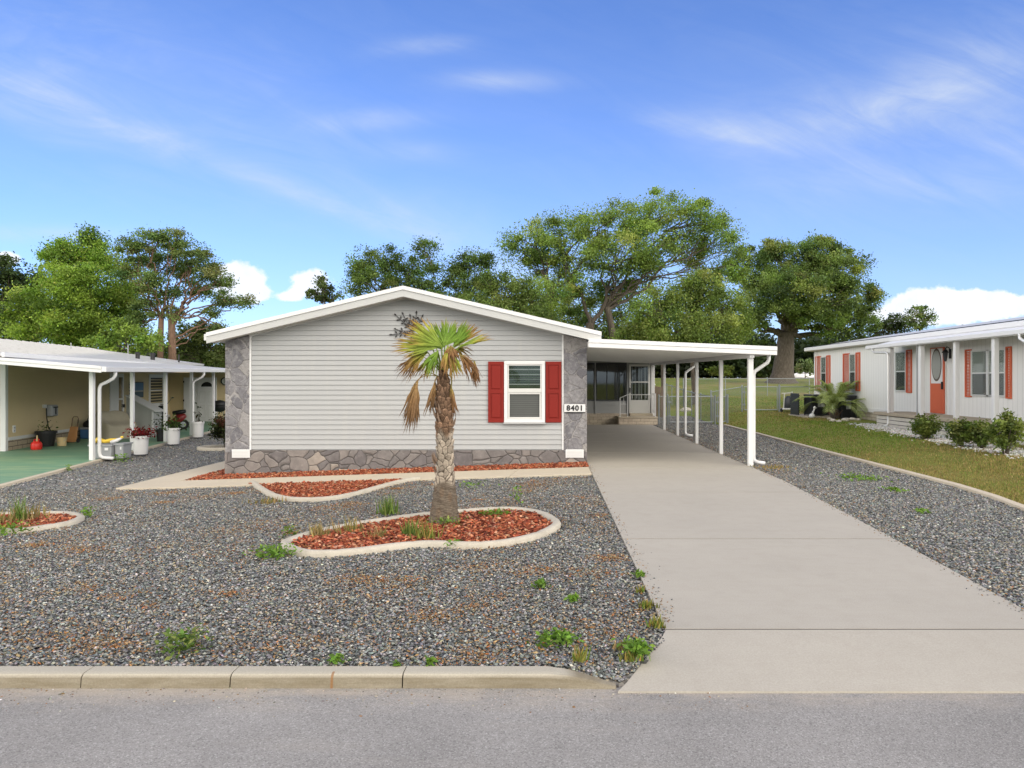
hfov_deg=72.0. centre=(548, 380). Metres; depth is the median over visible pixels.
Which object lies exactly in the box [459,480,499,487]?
weed
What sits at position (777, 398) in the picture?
chain link fence
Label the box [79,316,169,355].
broadleaf tree
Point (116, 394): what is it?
door
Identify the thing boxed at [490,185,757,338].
live oak
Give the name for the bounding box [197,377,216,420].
door
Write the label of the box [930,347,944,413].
door
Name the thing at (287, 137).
sky
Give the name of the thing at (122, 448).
storage tote
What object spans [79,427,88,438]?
cooler
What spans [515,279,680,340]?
oak tree
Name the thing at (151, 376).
window
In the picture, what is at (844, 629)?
driveway joint
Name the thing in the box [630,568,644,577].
weed
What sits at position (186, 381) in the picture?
door
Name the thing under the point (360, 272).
oak tree
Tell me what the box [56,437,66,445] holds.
bucket
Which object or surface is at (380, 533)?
weed
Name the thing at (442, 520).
weed
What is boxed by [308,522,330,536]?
weed
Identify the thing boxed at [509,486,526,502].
weed
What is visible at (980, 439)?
shrub
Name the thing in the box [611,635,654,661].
weed
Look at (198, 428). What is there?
flower pot
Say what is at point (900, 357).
window
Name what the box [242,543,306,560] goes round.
weed
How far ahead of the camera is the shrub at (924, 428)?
18.39 m
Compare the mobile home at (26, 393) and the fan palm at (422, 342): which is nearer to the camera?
the fan palm at (422, 342)
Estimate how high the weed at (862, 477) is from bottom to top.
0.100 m
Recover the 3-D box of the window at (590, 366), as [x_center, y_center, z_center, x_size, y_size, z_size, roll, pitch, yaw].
[1.581,0.042,30.973,0.907,1.663,0.046,0,0,0]
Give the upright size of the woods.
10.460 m
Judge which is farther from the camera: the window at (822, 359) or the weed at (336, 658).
the window at (822, 359)
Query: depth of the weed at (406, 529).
8.51 m
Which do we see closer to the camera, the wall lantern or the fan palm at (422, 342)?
the fan palm at (422, 342)
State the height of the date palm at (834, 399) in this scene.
1.662 m
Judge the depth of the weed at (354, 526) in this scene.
8.84 m
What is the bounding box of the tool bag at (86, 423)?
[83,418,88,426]
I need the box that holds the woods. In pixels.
[99,327,902,377]
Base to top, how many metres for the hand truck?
0.890 m
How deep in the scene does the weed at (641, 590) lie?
6.17 m
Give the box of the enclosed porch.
[587,361,654,424]
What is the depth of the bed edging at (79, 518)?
9.74 m
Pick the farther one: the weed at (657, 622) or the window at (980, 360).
the window at (980, 360)
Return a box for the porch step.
[616,393,657,424]
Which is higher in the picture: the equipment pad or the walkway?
the equipment pad
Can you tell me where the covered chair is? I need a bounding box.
[95,410,136,439]
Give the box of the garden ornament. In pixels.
[809,406,815,417]
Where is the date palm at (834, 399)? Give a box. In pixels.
[792,380,867,419]
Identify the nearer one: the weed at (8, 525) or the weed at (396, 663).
the weed at (396, 663)
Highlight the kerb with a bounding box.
[0,666,615,688]
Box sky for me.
[0,0,1023,352]
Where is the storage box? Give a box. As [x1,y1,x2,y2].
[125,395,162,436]
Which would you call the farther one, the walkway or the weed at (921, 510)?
the walkway
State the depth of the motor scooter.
30.52 m
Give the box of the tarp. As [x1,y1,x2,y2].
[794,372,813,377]
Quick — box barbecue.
[215,400,224,416]
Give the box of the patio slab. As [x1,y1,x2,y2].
[0,421,215,483]
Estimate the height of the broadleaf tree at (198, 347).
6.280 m
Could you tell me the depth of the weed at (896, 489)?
11.85 m
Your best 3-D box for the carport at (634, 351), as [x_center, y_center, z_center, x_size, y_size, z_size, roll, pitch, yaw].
[2.897,0.470,23.079,4.065,3.001,15.842,0,0,0]
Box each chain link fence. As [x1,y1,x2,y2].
[658,394,728,424]
[666,384,711,421]
[683,377,813,395]
[710,385,813,415]
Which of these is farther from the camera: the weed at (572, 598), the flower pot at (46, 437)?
the flower pot at (46, 437)
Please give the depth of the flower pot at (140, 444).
20.25 m
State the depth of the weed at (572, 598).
5.92 m
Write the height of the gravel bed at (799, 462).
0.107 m
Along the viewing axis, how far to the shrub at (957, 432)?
16.26 m
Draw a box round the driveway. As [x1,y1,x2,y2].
[587,425,1023,692]
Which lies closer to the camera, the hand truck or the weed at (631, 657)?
the weed at (631, 657)
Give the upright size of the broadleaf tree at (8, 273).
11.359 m
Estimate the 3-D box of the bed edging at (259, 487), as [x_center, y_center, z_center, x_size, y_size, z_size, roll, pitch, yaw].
[-4.317,2.047,13.066,3.542,0.273,2.694,0,0,0]
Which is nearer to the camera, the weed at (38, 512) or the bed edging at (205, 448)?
the weed at (38, 512)
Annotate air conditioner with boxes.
[804,394,831,414]
[835,395,856,418]
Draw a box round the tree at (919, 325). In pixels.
[903,304,938,330]
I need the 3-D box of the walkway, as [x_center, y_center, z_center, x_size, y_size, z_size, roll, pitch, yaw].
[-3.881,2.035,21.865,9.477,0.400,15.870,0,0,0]
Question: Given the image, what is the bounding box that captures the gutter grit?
[0,688,747,724]
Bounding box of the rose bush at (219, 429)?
[207,412,224,447]
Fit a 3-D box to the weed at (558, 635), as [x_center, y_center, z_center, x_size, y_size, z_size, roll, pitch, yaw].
[0.092,1.829,5.013,0.420,0.090,0.374,0,0,28]
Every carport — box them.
[0,357,224,459]
[587,339,776,465]
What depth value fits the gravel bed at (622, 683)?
4.54 m
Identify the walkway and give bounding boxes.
[116,461,591,489]
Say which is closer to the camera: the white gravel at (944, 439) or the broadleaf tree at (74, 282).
the white gravel at (944, 439)
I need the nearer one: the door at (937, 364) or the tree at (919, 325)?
the door at (937, 364)
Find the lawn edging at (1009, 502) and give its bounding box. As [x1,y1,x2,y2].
[723,424,1023,510]
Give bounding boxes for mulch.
[0,461,588,549]
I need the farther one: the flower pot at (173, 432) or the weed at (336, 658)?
the flower pot at (173, 432)
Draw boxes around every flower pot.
[34,420,58,446]
[122,422,157,454]
[149,414,169,441]
[162,413,189,443]
[191,402,204,436]
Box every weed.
[0,507,46,523]
[0,520,38,535]
[4,501,50,518]
[7,496,33,520]
[80,506,95,517]
[112,453,132,462]
[154,622,214,660]
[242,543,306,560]
[248,494,289,503]
[275,525,300,537]
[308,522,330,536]
[327,653,349,663]
[330,514,369,534]
[362,523,387,539]
[375,493,401,515]
[391,659,401,665]
[398,517,421,535]
[409,517,446,540]
[425,655,437,666]
[426,512,467,527]
[443,538,463,547]
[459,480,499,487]
[478,508,511,517]
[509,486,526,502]
[526,627,584,647]
[531,577,550,587]
[564,592,580,602]
[570,644,591,662]
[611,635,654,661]
[612,641,623,650]
[618,649,643,663]
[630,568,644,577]
[634,585,645,593]
[637,598,659,610]
[645,613,665,628]
[750,464,802,470]
[820,472,899,481]
[878,486,909,491]
[913,508,930,513]
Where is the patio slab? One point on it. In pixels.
(15, 464)
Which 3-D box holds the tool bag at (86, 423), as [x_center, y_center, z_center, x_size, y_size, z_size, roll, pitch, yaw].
[-16.841,1.523,25.858,0.460,0.340,0.460,0,0,0]
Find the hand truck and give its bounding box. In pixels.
[67,416,79,441]
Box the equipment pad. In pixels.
[789,414,829,417]
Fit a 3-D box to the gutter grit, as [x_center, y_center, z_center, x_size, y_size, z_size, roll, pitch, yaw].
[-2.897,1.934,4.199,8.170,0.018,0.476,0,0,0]
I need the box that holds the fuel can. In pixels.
[30,435,41,449]
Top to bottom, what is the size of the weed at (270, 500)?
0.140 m
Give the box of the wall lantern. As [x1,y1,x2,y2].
[942,347,950,360]
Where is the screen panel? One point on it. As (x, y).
(795, 407)
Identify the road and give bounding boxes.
[0,688,1023,767]
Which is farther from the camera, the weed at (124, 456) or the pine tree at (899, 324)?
the pine tree at (899, 324)
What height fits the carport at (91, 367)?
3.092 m
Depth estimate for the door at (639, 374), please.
30.97 m
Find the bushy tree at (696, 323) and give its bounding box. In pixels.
[605,266,763,406]
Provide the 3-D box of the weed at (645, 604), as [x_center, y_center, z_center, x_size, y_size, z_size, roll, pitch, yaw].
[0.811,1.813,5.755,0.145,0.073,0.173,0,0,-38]
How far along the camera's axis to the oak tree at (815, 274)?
58.08 m
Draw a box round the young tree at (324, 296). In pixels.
[305,271,343,303]
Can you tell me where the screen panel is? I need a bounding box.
[790,393,799,414]
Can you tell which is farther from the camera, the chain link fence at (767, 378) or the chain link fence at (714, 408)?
the chain link fence at (767, 378)
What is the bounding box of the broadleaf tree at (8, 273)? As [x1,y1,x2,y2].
[0,251,49,342]
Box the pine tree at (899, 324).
[852,310,912,339]
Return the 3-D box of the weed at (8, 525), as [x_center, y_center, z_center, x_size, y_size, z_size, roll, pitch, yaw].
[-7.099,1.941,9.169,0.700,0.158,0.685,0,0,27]
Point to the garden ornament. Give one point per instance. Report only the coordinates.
(812, 415)
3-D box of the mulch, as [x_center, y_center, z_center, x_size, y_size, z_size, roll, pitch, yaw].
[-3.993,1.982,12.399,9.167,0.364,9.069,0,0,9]
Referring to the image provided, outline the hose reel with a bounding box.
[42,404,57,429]
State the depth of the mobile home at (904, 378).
22.36 m
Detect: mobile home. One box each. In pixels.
[0,339,203,450]
[204,286,600,473]
[804,317,1023,444]
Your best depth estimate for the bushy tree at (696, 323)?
39.74 m
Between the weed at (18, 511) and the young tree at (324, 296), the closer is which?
the weed at (18, 511)
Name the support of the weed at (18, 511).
on the mulch
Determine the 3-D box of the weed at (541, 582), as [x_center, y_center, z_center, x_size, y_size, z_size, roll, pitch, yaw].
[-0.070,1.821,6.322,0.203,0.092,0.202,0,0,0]
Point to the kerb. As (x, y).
(283, 677)
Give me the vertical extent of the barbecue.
1.203 m
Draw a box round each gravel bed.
[594,660,648,687]
[660,416,1023,602]
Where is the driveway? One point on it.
(729, 543)
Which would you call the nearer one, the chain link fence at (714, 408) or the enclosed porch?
the chain link fence at (714, 408)
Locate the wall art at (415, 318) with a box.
[389,310,423,337]
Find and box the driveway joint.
[666,629,1023,629]
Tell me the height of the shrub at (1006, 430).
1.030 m
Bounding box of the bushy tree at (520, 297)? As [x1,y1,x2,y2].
[455,263,572,322]
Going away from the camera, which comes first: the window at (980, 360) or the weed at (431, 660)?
the weed at (431, 660)
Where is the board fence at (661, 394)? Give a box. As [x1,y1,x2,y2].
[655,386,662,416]
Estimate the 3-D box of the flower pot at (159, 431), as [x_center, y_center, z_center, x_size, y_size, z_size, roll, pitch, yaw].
[-13.542,1.499,24.675,0.736,1.242,0.801,0,0,0]
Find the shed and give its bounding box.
[169,373,224,421]
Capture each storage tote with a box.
[88,443,115,458]
[113,442,132,457]
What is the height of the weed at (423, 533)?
0.272 m
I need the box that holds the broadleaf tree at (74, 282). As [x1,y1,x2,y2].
[0,221,148,349]
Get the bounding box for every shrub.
[705,365,734,376]
[907,412,944,438]
[941,417,973,445]
[966,417,996,447]
[979,408,1023,454]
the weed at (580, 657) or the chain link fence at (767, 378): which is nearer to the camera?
the weed at (580, 657)
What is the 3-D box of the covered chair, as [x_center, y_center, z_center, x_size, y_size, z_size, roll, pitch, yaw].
[-15.885,1.608,25.851,0.997,1.012,1.239,0,0,24]
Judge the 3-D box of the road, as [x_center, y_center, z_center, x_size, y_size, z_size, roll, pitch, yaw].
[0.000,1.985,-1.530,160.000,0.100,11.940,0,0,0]
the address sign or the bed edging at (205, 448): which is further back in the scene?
the bed edging at (205, 448)
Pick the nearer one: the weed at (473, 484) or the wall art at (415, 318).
the weed at (473, 484)
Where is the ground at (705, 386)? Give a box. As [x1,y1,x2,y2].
[655,378,1023,501]
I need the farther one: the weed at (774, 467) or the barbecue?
the barbecue
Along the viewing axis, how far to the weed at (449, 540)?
7.95 m
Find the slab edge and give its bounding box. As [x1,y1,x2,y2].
[0,431,210,488]
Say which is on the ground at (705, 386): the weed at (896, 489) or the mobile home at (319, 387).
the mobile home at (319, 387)
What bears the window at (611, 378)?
in the enclosed porch
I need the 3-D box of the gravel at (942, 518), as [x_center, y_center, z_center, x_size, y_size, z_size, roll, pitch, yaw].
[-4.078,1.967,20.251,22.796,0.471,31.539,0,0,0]
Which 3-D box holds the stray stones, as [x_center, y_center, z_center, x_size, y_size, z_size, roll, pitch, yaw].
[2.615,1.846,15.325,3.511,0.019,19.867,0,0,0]
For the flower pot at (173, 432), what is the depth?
23.52 m
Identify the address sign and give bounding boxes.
[564,404,584,412]
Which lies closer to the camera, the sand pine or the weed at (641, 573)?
the weed at (641, 573)
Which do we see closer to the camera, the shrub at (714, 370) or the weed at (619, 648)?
the weed at (619, 648)
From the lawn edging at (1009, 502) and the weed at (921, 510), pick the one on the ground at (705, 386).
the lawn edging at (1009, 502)
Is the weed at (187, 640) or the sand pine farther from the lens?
the sand pine
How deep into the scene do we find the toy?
19.18 m
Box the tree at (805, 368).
[794,358,813,377]
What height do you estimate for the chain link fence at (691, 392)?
1.898 m
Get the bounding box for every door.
[109,373,124,410]
[183,377,196,421]
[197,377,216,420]
[629,364,649,412]
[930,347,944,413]
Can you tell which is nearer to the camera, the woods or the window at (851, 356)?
the window at (851, 356)
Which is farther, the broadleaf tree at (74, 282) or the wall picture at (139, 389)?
the broadleaf tree at (74, 282)
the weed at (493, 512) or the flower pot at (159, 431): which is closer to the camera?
the weed at (493, 512)
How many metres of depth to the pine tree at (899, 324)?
77.64 m
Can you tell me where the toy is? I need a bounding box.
[95,436,123,443]
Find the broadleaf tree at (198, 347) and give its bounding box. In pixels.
[164,319,228,372]
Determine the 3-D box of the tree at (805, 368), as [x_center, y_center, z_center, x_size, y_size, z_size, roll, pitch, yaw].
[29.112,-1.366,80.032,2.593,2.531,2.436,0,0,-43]
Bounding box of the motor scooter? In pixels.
[158,397,188,428]
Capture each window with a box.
[148,374,162,405]
[503,361,545,423]
[587,363,594,400]
[596,363,626,400]
[820,356,825,388]
[849,354,854,389]
[895,351,905,391]
[970,348,1004,396]
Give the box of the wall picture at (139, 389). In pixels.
[129,382,143,396]
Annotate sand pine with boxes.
[106,221,262,359]
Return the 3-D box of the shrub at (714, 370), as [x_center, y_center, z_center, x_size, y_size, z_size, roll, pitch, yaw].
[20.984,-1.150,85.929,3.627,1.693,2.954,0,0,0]
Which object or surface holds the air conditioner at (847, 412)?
on the ground at (705, 386)
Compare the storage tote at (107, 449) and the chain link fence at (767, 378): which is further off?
the chain link fence at (767, 378)
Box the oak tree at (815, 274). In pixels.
[723,228,889,383]
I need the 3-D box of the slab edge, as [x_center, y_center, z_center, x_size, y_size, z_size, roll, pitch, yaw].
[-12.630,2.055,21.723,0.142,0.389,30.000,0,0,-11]
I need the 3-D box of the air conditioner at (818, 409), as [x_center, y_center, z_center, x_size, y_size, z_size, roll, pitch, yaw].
[11.550,1.037,30.199,0.900,0.900,0.902,0,0,0]
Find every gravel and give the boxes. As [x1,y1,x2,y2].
[0,416,1023,681]
[850,423,1023,458]
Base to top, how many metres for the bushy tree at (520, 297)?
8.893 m
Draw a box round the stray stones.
[588,432,1023,621]
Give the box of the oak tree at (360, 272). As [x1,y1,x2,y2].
[337,235,503,304]
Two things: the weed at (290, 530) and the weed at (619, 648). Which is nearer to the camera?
the weed at (619, 648)
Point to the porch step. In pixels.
(640, 419)
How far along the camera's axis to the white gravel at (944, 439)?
18.24 m
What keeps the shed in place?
on the ground at (705, 386)
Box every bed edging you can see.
[0,511,84,533]
[197,444,224,450]
[250,476,420,502]
[281,507,560,558]
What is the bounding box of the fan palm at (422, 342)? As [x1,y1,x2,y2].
[390,317,491,525]

